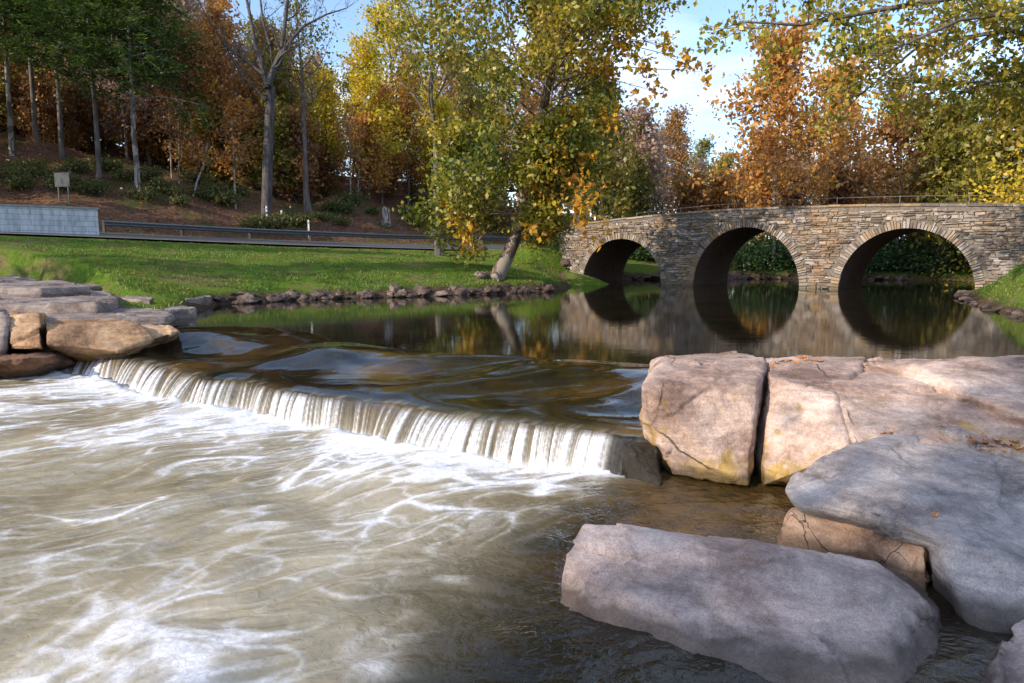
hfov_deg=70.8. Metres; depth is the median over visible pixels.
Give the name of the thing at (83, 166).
shrub
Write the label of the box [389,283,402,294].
bank stone
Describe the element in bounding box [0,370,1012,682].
river water
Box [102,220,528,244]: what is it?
guard rail
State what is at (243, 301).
bank stone
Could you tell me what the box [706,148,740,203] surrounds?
deciduous tree
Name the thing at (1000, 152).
deciduous tree
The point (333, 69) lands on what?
deciduous tree
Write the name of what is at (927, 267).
shrub
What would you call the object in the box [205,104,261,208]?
sapling
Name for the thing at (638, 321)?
river water
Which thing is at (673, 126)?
deciduous tree
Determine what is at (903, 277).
bank stone
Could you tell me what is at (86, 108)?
deciduous tree
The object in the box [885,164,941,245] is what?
understory tree
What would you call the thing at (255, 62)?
deciduous tree
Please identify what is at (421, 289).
bank stone
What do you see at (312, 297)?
bank stone
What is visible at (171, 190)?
shrub
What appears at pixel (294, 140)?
understory tree
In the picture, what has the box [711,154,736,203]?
deciduous tree
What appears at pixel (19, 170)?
shrub
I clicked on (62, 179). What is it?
road sign
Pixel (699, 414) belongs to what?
boulder
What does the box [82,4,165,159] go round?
deciduous tree
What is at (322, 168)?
understory tree
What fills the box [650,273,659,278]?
bank stone
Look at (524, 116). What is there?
deciduous tree
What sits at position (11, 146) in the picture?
hemlock tree
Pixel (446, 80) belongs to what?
deciduous tree
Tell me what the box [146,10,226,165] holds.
deciduous tree
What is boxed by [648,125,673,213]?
deciduous tree
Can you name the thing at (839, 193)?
understory tree
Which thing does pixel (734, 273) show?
bank stone
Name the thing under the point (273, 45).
deciduous tree
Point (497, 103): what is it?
deciduous tree
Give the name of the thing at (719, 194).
understory tree
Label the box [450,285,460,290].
bank stone
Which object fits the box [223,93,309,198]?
understory tree
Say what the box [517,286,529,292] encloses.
bank stone
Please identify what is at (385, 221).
tree stump
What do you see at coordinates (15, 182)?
shrub
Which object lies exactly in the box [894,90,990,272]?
deciduous tree
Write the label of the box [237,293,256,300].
bank stone
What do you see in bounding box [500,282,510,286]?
bank stone
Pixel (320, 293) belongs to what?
bank stone
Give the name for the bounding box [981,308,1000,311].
bank stone
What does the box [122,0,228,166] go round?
deciduous tree
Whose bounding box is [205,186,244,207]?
shrub
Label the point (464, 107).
deciduous tree
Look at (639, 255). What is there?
shrub
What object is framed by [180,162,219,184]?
shrub
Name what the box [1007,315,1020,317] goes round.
bank stone
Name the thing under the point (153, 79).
deciduous tree
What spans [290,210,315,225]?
shrub
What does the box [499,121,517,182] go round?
deciduous tree
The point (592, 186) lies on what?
deciduous tree
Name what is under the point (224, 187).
shrub
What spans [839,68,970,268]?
deciduous tree
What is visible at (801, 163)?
deciduous tree
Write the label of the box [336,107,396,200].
understory tree
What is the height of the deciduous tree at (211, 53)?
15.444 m
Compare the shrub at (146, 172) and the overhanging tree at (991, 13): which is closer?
the overhanging tree at (991, 13)
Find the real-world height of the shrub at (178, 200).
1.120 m
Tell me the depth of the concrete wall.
32.66 m
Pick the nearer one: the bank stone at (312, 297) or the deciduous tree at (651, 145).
the bank stone at (312, 297)
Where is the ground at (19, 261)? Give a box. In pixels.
[0,132,1023,353]
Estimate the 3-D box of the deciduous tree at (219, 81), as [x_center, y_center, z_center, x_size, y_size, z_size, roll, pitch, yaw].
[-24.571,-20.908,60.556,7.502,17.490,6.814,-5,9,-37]
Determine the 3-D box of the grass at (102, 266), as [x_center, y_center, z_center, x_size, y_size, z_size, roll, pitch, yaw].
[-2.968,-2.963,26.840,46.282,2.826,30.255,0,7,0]
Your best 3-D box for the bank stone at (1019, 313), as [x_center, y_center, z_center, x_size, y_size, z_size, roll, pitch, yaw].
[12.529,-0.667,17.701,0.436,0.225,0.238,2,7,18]
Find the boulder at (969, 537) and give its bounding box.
[785,425,1023,633]
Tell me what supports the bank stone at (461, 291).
on the ground at (19, 261)
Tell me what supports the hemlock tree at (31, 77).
on the ground at (19, 261)
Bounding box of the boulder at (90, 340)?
[44,318,179,361]
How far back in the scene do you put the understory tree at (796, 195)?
53.80 m
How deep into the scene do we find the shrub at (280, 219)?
49.23 m
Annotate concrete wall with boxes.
[0,204,98,235]
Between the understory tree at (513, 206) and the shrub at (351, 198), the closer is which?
the shrub at (351, 198)
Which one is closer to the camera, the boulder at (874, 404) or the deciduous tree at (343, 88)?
the boulder at (874, 404)
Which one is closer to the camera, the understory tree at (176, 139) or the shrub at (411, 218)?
the shrub at (411, 218)
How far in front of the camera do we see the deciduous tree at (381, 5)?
66.88 m
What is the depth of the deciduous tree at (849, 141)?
53.34 m
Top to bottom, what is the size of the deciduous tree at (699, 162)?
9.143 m
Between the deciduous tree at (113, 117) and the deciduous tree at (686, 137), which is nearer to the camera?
the deciduous tree at (113, 117)
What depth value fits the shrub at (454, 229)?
60.37 m
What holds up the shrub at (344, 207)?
on the ground at (19, 261)
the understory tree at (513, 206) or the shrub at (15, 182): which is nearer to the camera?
the shrub at (15, 182)
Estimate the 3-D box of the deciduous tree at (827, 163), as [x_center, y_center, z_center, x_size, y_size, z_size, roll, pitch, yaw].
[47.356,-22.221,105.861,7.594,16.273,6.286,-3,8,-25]
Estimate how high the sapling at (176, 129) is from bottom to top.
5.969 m
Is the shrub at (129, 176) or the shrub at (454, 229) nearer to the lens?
the shrub at (129, 176)
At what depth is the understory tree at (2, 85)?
60.52 m
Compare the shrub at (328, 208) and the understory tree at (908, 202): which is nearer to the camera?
the understory tree at (908, 202)
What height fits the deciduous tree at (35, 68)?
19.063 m
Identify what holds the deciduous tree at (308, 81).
on the ground at (19, 261)
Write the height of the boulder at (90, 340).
1.080 m
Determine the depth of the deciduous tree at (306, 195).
53.33 m
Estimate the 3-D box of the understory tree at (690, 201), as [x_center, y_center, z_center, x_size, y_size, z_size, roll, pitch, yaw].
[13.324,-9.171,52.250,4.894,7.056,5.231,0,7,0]
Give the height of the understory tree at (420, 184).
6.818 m
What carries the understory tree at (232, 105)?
on the ground at (19, 261)
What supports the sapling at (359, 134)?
on the ground at (19, 261)
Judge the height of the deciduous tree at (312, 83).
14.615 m
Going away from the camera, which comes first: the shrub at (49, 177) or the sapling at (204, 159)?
the shrub at (49, 177)
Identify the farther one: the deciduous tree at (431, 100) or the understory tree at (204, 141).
the understory tree at (204, 141)
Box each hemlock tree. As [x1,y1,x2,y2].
[0,0,73,155]
[0,0,102,140]
[0,0,139,157]
[0,0,181,177]
[42,0,216,188]
[104,0,208,165]
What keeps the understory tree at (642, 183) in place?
on the ground at (19, 261)
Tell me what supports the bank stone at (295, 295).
on the ground at (19, 261)
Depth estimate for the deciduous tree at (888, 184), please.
114.68 m
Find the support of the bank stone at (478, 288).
on the ground at (19, 261)
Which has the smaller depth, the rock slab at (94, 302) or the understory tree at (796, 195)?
the rock slab at (94, 302)
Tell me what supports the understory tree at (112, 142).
on the ground at (19, 261)
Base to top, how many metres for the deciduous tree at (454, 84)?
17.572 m
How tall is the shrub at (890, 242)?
4.165 m
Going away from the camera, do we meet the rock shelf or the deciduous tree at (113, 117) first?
the rock shelf
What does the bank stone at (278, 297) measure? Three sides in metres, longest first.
0.806 x 0.610 x 0.336 m
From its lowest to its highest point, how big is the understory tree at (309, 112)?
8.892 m
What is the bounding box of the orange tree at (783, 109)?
[680,9,902,269]
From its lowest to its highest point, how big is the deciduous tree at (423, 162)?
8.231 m
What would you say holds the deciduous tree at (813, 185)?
on the ground at (19, 261)
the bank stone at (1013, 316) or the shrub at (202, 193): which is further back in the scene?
the shrub at (202, 193)
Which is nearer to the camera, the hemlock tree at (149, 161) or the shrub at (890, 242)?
the shrub at (890, 242)
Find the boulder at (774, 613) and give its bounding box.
[560,523,941,682]
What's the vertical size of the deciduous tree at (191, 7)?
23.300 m
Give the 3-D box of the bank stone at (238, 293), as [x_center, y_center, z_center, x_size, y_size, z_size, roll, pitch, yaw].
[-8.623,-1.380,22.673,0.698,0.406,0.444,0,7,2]
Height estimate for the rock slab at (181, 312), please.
0.471 m
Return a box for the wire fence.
[636,194,1023,216]
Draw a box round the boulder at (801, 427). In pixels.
[754,355,865,485]
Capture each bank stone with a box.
[213,296,222,300]
[225,297,233,301]
[230,291,245,296]
[231,299,257,303]
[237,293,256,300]
[265,292,286,301]
[287,291,299,299]
[294,294,307,300]
[301,296,316,300]
[311,289,329,297]
[320,294,333,298]
[331,294,343,299]
[356,291,367,296]
[361,289,374,297]
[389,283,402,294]
[394,289,407,297]
[406,293,414,297]
[413,285,431,295]
[429,290,449,296]
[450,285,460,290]
[453,287,469,294]
[470,289,477,294]
[472,286,482,291]
[483,288,490,293]
[486,284,500,293]
[499,290,513,293]
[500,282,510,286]
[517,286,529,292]
[543,284,554,291]
[560,259,569,266]
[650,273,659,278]
[728,270,744,277]
[736,275,749,278]
[872,275,884,279]
[883,275,895,279]
[895,275,908,279]
[980,304,991,308]
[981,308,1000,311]
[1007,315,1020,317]
[1011,310,1023,316]
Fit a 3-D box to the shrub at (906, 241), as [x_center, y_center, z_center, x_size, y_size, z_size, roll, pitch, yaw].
[26.794,-5.955,46.250,6.312,3.869,5.932,-5,8,-34]
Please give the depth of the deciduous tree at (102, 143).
74.80 m
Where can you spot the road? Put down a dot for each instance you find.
(254, 241)
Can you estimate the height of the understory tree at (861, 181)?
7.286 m
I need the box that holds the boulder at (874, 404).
[831,368,1023,452]
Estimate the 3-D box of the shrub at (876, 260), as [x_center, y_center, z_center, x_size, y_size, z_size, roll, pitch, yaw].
[22.213,-5.245,45.008,5.019,3.295,5.341,-1,7,-10]
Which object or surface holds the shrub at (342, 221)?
on the ground at (19, 261)
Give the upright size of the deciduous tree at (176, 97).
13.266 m
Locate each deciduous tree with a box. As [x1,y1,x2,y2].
[0,2,40,134]
[3,0,69,94]
[22,7,106,129]
[28,0,114,150]
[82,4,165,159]
[88,62,120,147]
[98,73,104,147]
[113,8,165,155]
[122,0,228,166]
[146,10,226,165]
[164,57,209,127]
[166,0,205,19]
[177,0,252,186]
[188,13,233,115]
[216,67,265,189]
[225,31,251,92]
[237,15,291,106]
[237,49,265,122]
[238,0,369,212]
[240,17,304,118]
[259,48,305,114]
[276,27,297,83]
[279,35,309,106]
[290,65,314,118]
[293,46,345,171]
[297,60,331,124]
[306,62,348,196]
[313,64,344,137]
[329,27,412,198]
[335,69,366,175]
[340,0,462,195]
[367,81,411,204]
[379,0,511,255]
[382,45,432,203]
[414,71,449,167]
[414,93,461,208]
[417,134,432,198]
[436,37,458,102]
[440,50,489,123]
[443,50,499,150]
[473,47,516,149]
[488,6,606,155]
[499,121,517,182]
[515,92,540,150]
[562,47,648,222]
[578,143,617,221]
[601,78,624,219]
[603,97,679,216]
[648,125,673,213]
[655,103,706,206]
[657,127,682,208]
[665,125,693,213]
[682,133,718,184]
[686,152,711,209]
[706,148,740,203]
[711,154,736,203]
[773,51,906,205]
[791,149,816,205]
[804,152,824,204]
[814,138,852,204]
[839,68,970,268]
[883,161,898,202]
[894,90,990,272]
[921,69,1023,271]
[974,132,1023,203]
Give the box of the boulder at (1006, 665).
[980,620,1023,682]
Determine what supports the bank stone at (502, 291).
on the ground at (19, 261)
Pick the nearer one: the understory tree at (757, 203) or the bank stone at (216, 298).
the bank stone at (216, 298)
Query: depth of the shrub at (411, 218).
58.36 m
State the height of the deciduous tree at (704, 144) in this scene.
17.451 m
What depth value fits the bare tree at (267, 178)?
49.01 m
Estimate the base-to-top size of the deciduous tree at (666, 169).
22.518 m
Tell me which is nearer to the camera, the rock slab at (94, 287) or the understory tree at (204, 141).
the rock slab at (94, 287)
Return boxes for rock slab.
[0,274,90,297]
[0,290,120,313]
[7,306,174,324]
[76,283,100,290]
[113,295,152,304]
[163,305,196,318]
[185,294,212,304]
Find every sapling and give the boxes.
[145,85,187,177]
[146,105,199,183]
[175,125,232,195]
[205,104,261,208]
[327,105,363,196]
[331,111,367,198]
[341,99,380,194]
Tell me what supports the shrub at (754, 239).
on the ground at (19, 261)
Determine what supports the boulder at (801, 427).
in the river water at (154, 540)
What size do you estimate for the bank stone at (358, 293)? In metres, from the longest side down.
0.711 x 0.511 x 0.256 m
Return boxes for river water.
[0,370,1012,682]
[171,279,1023,363]
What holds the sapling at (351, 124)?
on the ground at (19, 261)
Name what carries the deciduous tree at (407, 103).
on the ground at (19, 261)
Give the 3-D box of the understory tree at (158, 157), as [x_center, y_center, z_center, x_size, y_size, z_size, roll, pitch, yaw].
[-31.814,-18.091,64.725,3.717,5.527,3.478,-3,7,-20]
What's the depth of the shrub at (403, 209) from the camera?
61.77 m
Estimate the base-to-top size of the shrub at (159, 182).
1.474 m
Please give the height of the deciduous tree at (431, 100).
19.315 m
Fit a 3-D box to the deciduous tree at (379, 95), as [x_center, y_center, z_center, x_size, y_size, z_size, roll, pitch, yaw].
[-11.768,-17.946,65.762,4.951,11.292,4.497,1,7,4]
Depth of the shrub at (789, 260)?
45.39 m
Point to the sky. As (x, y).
(685, 89)
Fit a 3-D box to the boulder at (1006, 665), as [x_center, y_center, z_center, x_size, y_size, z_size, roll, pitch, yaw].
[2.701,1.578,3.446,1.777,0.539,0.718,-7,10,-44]
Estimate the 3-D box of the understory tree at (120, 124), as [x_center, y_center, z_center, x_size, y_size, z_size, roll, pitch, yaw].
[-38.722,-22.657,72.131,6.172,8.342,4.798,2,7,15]
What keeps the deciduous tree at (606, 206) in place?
on the ground at (19, 261)
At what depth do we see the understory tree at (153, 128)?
63.99 m
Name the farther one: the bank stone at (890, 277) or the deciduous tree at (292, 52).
the deciduous tree at (292, 52)
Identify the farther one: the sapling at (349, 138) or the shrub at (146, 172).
the sapling at (349, 138)
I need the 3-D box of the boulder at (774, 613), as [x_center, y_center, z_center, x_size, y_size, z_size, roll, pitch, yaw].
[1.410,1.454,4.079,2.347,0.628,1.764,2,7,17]
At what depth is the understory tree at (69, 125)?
59.99 m
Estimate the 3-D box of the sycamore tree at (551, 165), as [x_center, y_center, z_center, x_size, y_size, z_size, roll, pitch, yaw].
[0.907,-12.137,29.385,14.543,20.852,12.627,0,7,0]
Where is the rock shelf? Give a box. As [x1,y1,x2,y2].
[0,351,74,378]
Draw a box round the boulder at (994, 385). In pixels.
[863,355,1023,424]
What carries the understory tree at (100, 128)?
on the ground at (19, 261)
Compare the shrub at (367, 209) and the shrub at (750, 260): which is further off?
the shrub at (367, 209)
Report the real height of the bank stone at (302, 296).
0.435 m
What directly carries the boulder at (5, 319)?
on the ground at (19, 261)
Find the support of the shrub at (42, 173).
on the ground at (19, 261)
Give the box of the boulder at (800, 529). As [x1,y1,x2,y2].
[776,507,930,590]
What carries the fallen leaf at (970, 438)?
on the boulder at (969, 537)
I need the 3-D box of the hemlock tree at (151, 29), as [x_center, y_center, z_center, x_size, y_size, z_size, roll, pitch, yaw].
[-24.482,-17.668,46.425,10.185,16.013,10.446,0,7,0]
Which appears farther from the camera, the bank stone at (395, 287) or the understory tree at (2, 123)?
the understory tree at (2, 123)
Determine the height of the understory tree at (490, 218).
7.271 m
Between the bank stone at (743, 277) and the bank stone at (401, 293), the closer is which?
the bank stone at (401, 293)
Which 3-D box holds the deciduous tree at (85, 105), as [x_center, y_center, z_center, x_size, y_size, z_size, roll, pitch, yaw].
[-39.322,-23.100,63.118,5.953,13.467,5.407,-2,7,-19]
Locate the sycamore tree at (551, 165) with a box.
[356,0,715,281]
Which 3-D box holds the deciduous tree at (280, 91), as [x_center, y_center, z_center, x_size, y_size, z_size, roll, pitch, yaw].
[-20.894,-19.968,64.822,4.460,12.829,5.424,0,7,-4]
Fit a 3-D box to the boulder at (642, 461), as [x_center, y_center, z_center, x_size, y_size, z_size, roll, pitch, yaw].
[1.227,1.150,6.811,0.459,0.573,1.394,2,7,14]
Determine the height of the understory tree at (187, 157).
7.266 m
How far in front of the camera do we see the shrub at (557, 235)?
40.09 m
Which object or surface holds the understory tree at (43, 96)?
on the ground at (19, 261)
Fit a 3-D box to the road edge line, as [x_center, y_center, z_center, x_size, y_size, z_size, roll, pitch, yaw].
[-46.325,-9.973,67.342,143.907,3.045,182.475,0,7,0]
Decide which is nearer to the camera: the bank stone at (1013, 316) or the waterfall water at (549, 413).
the waterfall water at (549, 413)
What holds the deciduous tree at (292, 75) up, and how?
on the ground at (19, 261)
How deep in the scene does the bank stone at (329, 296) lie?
24.62 m
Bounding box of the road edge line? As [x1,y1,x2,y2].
[17,233,495,249]
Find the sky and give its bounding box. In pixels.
[91,0,1023,239]
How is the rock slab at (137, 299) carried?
on the ground at (19, 261)
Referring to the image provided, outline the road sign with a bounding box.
[54,172,69,202]
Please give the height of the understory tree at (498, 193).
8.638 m
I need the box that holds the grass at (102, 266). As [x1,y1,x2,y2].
[0,236,1023,308]
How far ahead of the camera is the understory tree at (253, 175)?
57.86 m
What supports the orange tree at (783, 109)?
on the ground at (19, 261)
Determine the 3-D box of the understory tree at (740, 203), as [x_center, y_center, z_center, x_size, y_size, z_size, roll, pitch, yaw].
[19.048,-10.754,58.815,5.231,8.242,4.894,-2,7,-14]
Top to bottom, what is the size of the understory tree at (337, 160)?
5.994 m
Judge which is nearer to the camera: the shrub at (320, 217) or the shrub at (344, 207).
the shrub at (320, 217)
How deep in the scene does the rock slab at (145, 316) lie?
13.79 m
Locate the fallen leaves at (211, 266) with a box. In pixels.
[0,131,563,297]
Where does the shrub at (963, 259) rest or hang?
on the ground at (19, 261)
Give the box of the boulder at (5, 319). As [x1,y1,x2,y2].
[0,308,10,354]
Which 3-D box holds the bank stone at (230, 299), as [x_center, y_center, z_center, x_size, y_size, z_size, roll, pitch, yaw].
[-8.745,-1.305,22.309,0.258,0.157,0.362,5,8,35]
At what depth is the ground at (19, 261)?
40.82 m
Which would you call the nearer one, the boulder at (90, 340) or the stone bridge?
the boulder at (90, 340)
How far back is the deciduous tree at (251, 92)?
59.70 m
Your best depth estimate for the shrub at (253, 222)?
47.79 m
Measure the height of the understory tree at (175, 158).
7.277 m
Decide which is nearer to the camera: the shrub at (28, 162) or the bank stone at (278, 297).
the bank stone at (278, 297)
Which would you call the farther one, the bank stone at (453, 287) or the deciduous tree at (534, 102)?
the deciduous tree at (534, 102)
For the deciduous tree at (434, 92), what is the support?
on the ground at (19, 261)
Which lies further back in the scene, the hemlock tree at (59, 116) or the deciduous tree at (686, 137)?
the deciduous tree at (686, 137)
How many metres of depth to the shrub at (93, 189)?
45.75 m
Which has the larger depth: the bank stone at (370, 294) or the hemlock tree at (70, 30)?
the hemlock tree at (70, 30)
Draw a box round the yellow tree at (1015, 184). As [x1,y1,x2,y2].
[889,125,1023,287]
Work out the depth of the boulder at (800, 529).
4.56 m
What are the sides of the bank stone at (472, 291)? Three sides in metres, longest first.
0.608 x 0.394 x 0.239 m
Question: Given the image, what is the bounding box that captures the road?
[0,231,504,249]
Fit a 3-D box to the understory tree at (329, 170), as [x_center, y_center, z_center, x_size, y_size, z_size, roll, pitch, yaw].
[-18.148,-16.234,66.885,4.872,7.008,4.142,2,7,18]
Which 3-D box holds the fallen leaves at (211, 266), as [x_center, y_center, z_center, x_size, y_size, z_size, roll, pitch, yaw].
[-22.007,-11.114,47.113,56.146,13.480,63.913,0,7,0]
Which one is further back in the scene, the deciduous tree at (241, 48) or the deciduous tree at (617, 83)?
the deciduous tree at (617, 83)
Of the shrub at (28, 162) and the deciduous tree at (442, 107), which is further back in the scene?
the deciduous tree at (442, 107)
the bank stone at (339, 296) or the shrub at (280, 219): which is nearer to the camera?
the bank stone at (339, 296)
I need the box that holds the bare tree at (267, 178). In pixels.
[177,0,357,221]
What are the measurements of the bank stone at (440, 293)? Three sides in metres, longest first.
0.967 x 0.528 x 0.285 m
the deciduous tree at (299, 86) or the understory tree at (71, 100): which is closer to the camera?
the understory tree at (71, 100)
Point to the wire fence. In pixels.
(900, 196)
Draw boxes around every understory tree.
[0,66,22,132]
[0,91,16,132]
[2,66,68,143]
[3,61,34,136]
[28,71,92,149]
[44,72,100,151]
[47,102,86,150]
[81,102,113,146]
[100,101,117,143]
[102,83,129,148]
[110,100,160,159]
[119,86,176,165]
[138,110,174,166]
[162,99,231,183]
[164,100,200,176]
[173,111,182,168]
[176,107,230,184]
[208,95,263,188]
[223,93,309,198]
[226,127,262,187]
[260,104,329,203]
[285,102,325,196]
[307,143,341,196]
[308,130,342,195]
[324,130,347,180]
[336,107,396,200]
[371,137,406,197]
[398,146,423,195]
[413,123,432,193]
[417,141,433,195]
[468,160,512,229]
[481,147,515,227]
[507,192,535,219]
[611,149,666,217]
[661,166,717,212]
[699,166,739,209]
[726,163,753,246]
[733,156,790,242]
[765,157,818,246]
[807,159,874,204]
[851,171,885,203]
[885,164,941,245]
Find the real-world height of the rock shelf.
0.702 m
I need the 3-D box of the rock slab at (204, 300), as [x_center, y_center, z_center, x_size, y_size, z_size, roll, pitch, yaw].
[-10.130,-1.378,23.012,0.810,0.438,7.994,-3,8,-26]
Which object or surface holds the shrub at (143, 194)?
on the ground at (19, 261)
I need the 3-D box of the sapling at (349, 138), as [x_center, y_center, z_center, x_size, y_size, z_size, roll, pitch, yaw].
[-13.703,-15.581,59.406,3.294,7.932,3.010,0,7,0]
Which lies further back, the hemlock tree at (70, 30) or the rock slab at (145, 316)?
the hemlock tree at (70, 30)
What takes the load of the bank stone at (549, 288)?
on the ground at (19, 261)
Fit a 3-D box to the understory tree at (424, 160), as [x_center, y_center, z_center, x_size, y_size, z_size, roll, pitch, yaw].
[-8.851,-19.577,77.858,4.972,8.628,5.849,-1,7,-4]
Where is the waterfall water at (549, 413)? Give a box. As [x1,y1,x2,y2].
[59,325,649,475]
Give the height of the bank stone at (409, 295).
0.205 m
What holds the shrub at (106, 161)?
on the ground at (19, 261)
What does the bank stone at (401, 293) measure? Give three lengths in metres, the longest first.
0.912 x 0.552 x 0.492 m
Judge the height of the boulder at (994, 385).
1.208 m
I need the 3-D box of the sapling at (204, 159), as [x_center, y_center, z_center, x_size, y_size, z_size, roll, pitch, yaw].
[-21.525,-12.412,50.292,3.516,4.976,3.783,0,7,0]
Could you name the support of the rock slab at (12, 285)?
on the ground at (19, 261)
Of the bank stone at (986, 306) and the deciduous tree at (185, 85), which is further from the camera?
the deciduous tree at (185, 85)
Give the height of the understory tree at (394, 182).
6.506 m
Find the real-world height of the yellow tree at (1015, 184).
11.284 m
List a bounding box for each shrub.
[0,158,37,178]
[0,170,38,191]
[6,152,48,169]
[17,160,58,177]
[35,162,91,193]
[52,154,95,173]
[69,175,115,196]
[83,147,129,172]
[104,162,145,181]
[117,179,160,201]
[130,159,170,181]
[141,172,179,191]
[158,181,187,196]
[165,192,193,206]
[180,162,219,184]
[186,179,222,200]
[191,173,236,196]
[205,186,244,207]
[229,180,253,196]
[230,214,278,228]
[250,206,299,229]
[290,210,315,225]
[307,206,337,221]
[318,196,339,211]
[328,196,361,215]
[328,212,353,225]
[330,184,371,207]
[363,205,381,215]
[396,206,428,225]
[397,207,411,214]
[405,193,432,205]
[446,220,475,235]
[520,230,562,249]
[629,246,655,263]
[729,240,788,277]
[736,232,787,257]
[763,241,797,277]
[865,239,928,277]
[877,233,930,271]
[879,235,965,280]
[886,232,958,271]
[918,238,971,274]
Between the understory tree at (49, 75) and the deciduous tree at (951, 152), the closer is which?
the deciduous tree at (951, 152)
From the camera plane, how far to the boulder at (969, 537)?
4.57 m
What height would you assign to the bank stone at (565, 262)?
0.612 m
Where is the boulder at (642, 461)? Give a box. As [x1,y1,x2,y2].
[622,441,663,485]
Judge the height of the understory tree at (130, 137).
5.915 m
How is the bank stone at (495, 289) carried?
on the ground at (19, 261)
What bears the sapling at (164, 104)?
on the ground at (19, 261)
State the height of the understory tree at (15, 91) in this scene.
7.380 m
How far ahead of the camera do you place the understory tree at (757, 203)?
50.71 m
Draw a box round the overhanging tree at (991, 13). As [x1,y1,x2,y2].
[691,0,1023,146]
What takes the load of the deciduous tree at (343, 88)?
on the ground at (19, 261)
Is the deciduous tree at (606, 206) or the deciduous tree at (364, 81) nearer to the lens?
the deciduous tree at (606, 206)
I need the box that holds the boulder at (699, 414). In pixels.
[639,351,766,486]
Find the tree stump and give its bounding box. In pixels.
[380,206,390,226]
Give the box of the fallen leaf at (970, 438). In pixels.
[966,435,977,442]
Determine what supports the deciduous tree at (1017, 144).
on the ground at (19, 261)
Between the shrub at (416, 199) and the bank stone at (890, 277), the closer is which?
the bank stone at (890, 277)
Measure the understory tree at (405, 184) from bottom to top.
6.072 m
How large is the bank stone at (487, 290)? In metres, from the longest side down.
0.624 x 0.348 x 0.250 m
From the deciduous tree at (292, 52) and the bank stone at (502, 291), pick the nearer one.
the bank stone at (502, 291)
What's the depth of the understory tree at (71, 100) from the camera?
61.58 m
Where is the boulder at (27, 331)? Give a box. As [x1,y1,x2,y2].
[8,311,47,353]
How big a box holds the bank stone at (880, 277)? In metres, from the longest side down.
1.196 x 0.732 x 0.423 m
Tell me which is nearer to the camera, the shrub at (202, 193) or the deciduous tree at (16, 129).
the shrub at (202, 193)
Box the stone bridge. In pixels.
[558,204,1023,288]
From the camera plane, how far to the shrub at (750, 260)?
46.03 m
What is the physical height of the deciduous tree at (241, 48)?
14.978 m
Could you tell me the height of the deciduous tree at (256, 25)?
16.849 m
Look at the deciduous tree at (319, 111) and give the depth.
63.04 m
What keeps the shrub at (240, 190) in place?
on the ground at (19, 261)

